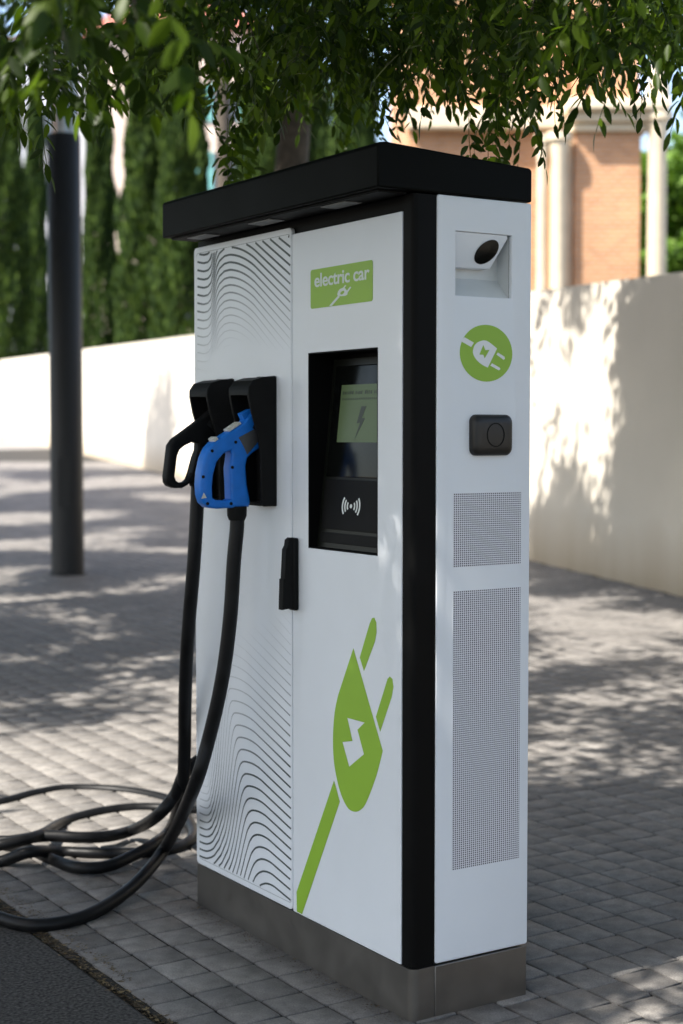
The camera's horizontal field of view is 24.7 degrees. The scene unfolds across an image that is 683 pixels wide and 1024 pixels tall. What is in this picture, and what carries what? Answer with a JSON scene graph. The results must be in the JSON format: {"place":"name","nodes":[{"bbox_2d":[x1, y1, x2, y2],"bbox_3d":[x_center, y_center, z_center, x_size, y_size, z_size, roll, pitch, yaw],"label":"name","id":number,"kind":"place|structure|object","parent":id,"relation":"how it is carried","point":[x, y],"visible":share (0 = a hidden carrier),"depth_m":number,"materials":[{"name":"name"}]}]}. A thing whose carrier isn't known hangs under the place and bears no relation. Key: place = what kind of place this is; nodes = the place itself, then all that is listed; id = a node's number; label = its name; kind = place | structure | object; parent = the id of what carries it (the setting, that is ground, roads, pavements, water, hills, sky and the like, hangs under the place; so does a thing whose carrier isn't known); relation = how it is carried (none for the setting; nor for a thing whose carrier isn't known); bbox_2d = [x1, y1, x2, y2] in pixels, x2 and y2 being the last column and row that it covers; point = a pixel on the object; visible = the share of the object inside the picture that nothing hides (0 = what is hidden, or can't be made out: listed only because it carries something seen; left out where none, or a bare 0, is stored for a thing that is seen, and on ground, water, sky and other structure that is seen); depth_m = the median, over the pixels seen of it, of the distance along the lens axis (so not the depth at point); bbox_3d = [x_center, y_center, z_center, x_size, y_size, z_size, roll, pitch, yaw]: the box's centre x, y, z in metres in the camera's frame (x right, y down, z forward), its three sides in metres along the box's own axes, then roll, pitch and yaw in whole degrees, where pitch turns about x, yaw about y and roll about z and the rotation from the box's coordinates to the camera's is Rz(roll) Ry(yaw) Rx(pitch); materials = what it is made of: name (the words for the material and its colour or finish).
{"place":"outdoors","nodes":[
{"label":"outdoors","id":0,"kind":"place"},
{"bbox_2d":[0,436,165,1023],"bbox_3d":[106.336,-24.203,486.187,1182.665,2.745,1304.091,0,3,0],"label":"ground","id":1,"kind":"structure","parent":0,"point":[7,443],"depth_m":40.19,"materials":[{"name":"grey concrete"}]},
{"bbox_2d":[0,19,33,359],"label":"cypress tree","id":2,"kind":"object","parent":1,"relation":"on","point":[16,297],"visible":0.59,"depth_m":49.17,"materials":[{"name":"green plant"}]},
{"bbox_2d":[23,79,48,355],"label":"cypress tree","id":3,"kind":"object","parent":1,"relation":"on","point":[37,336],"visible":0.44,"depth_m":55.28,"materials":[{"name":"green plant"}]},
{"bbox_2d":[8,36,87,350],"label":"apartment house","id":4,"kind":"structure","parent":1,"relation":"on","point":[23,153],"depth_m":77.21,"materials":[{"name":"white paint"}]},
{"bbox_2d":[22,113,47,145],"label":"window","id":5,"kind":"structure","parent":4,"relation":"in","point":[45,118],"depth_m":77.07,"materials":[{"name":"grey glass"}]},
{"bbox_2d":[81,27,118,349],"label":"cypress tree","id":6,"kind":"object","parent":1,"relation":"on","point":[99,253],"visible":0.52,"depth_m":47.27,"materials":[{"name":"green plant"}]},
{"bbox_2d":[109,34,174,344],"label":"cypress tree","id":7,"kind":"object","parent":1,"relation":"on","point":[135,223],"visible":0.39,"depth_m":45.05,"materials":[{"name":"green plant"}]},
{"bbox_2d":[147,0,210,340],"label":"cypress tree","id":8,"kind":"object","parent":1,"relation":"on","point":[172,299],"visible":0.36,"depth_m":44.13,"materials":[{"name":"green plant"}]},
{"bbox_2d":[0,0,359,191],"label":"street tree","id":9,"kind":"object","parent":1,"relation":"on","point":[36,22],"visible":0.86,"depth_m":3.19,"materials":[{"name":"green plant"}]},
{"bbox_2d":[82,5,278,343],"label":"apartment house","id":10,"kind":"structure","parent":1,"relation":"on","point":[119,125],"depth_m":71.23,"materials":[{"name":"white paint"}]},
{"bbox_2d":[208,152,234,189],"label":"window","id":11,"kind":"structure","parent":10,"relation":"in","point":[213,154],"depth_m":71.24,"materials":[{"name":"teal glass"}]},
{"bbox_2d":[203,83,239,121],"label":"window","id":12,"kind":"structure","parent":10,"relation":"in","point":[210,117],"depth_m":71.10,"materials":[{"name":"teal glass"}]},
{"bbox_2d":[216,11,231,187],"bbox_3d":[-5.299,-3.959,21.432,3.055,7.739,8.595,-3,4,-43],"label":"street tree","id":13,"kind":"object","parent":1,"relation":"on","point":[222,121],"visible":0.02,"depth_m":19.23,"materials":[{"name":"brown plant"}]},
{"bbox_2d":[233,9,279,180],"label":"cypress tree","id":14,"kind":"object","parent":1,"relation":"on","point":[267,160],"visible":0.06,"depth_m":43.02,"materials":[{"name":"green plant"}]},
{"bbox_2d":[0,0,525,170],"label":"street tree","id":15,"kind":"object","parent":1,"relation":"on","point":[349,29],"visible":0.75,"depth_m":4.12,"materials":[{"name":"green plant"}]},
{"bbox_2d":[308,4,332,161],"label":"cypress tree","id":16,"kind":"object","parent":1,"relation":"on","point":[317,147],"visible":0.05,"depth_m":45.13,"materials":[{"name":"green plant"}]},
{"bbox_2d":[0,272,682,596],"bbox_3d":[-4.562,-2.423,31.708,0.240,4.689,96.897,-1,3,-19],"label":"garden wall","id":17,"kind":"structure","parent":1,"relation":"on","point":[606,437],"depth_m":12.71,"materials":[{"name":"beige paint"}]},
{"bbox_2d":[326,54,378,155],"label":"cypress tree","id":18,"kind":"object","parent":1,"relation":"on","point":[368,136],"visible":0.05,"depth_m":42.12,"materials":[{"name":"green plant"}]},
{"bbox_2d":[228,0,682,183],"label":"street tree","id":19,"kind":"object","parent":1,"relation":"on","point":[654,34],"visible":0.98,"depth_m":3.59,"materials":[{"name":"green plant"}]},
{"bbox_2d":[390,0,672,290],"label":"brick church","id":20,"kind":"structure","parent":1,"relation":"on","point":[585,214],"depth_m":23.78,"materials":[{"name":"brick"}]},
{"bbox_2d":[640,132,682,276],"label":"garden tree","id":21,"kind":"object","parent":1,"relation":"on","point":[674,224],"visible":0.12,"depth_m":37.11,"materials":[{"name":"green plant"}]},
{"bbox_2d":[641,109,682,266],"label":"garden tree","id":22,"kind":"object","parent":1,"relation":"on","point":[674,131],"depth_m":42.01,"materials":[{"name":"green plant"}]},
{"bbox_2d":[0,448,682,1023],"bbox_3d":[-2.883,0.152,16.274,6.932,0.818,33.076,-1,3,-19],"label":"paving","id":23,"kind":"structure","parent":0,"point":[92,656],"depth_m":6.17,"materials":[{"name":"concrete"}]},
{"bbox_2d":[47,7,85,576],"bbox_3d":[-2.222,-1.940,12.519,0.300,4.950,0.300,0,3,0],"label":"street lamp","id":24,"kind":"object","parent":23,"relation":"on","point":[65,373],"visible":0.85,"depth_m":12.45,"materials":[{"name":"black metal"}]},
{"bbox_2d":[58,457,70,506],"bbox_3d":[-2.222,-0.240,12.476,0.100,0.400,0.014,0,3,0],"label":"service door","id":25,"kind":"structure","parent":24,"relation":"in","point":[64,497],"depth_m":12.47,"materials":[{"name":"grey paint"}]},
{"bbox_2d":[0,707,682,1023],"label":"leaf litter","id":26,"kind":"object","parent":23,"relation":"on","point":[108,984],"visible":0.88,"depth_m":3.95,"materials":[{"name":"brown plant"}]},
{"bbox_2d":[163,141,531,1023],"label":"charging station","id":27,"kind":"object","parent":23,"relation":"on","point":[363,333],"visible":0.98,"depth_m":3.69,"materials":[{"name":"metal"}]},
{"bbox_2d":[0,410,215,874],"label":"charging plug","id":28,"kind":"object","parent":27,"relation":"hanging from","point":[199,432],"visible":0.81,"depth_m":4.73,"materials":[{"name":"black plastic"}]},
{"bbox_2d":[0,409,258,931],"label":"charging plug","id":29,"kind":"object","parent":27,"relation":"hanging from","point":[236,443],"visible":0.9,"depth_m":4.07,"materials":[{"name":"blue plastic"}]},
{"bbox_2d":[194,228,294,908],"bbox_3d":[-0.267,0.143,4.193,0.011,1.744,0.535,-2,3,-33],"label":"cabinet door","id":30,"kind":"structure","parent":27,"relation":"in","point":[243,286],"depth_m":4.15,"materials":[{"name":"white metal"}]},
{"bbox_2d":[1,0,682,151],"label":"sky","id":31,"kind":"structure","parent":0,"point":[385,129],"materials":[{"name":"white"}]},
{"label":"road","id":32,"kind":"structure","parent":0,"visible":0},
{"bbox_2d":[0,926,154,1023],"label":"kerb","id":33,"kind":"structure","parent":32,"relation":"on","point":[41,982],"depth_m":3.78,"materials":[{"name":"asphalt"}]},
{"bbox_2d":[0,910,163,1023],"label":"kerb joint","id":34,"kind":"object","parent":33,"relation":"on","point":[118,995],"depth_m":3.83,"materials":[{"name":"grey concrete"}]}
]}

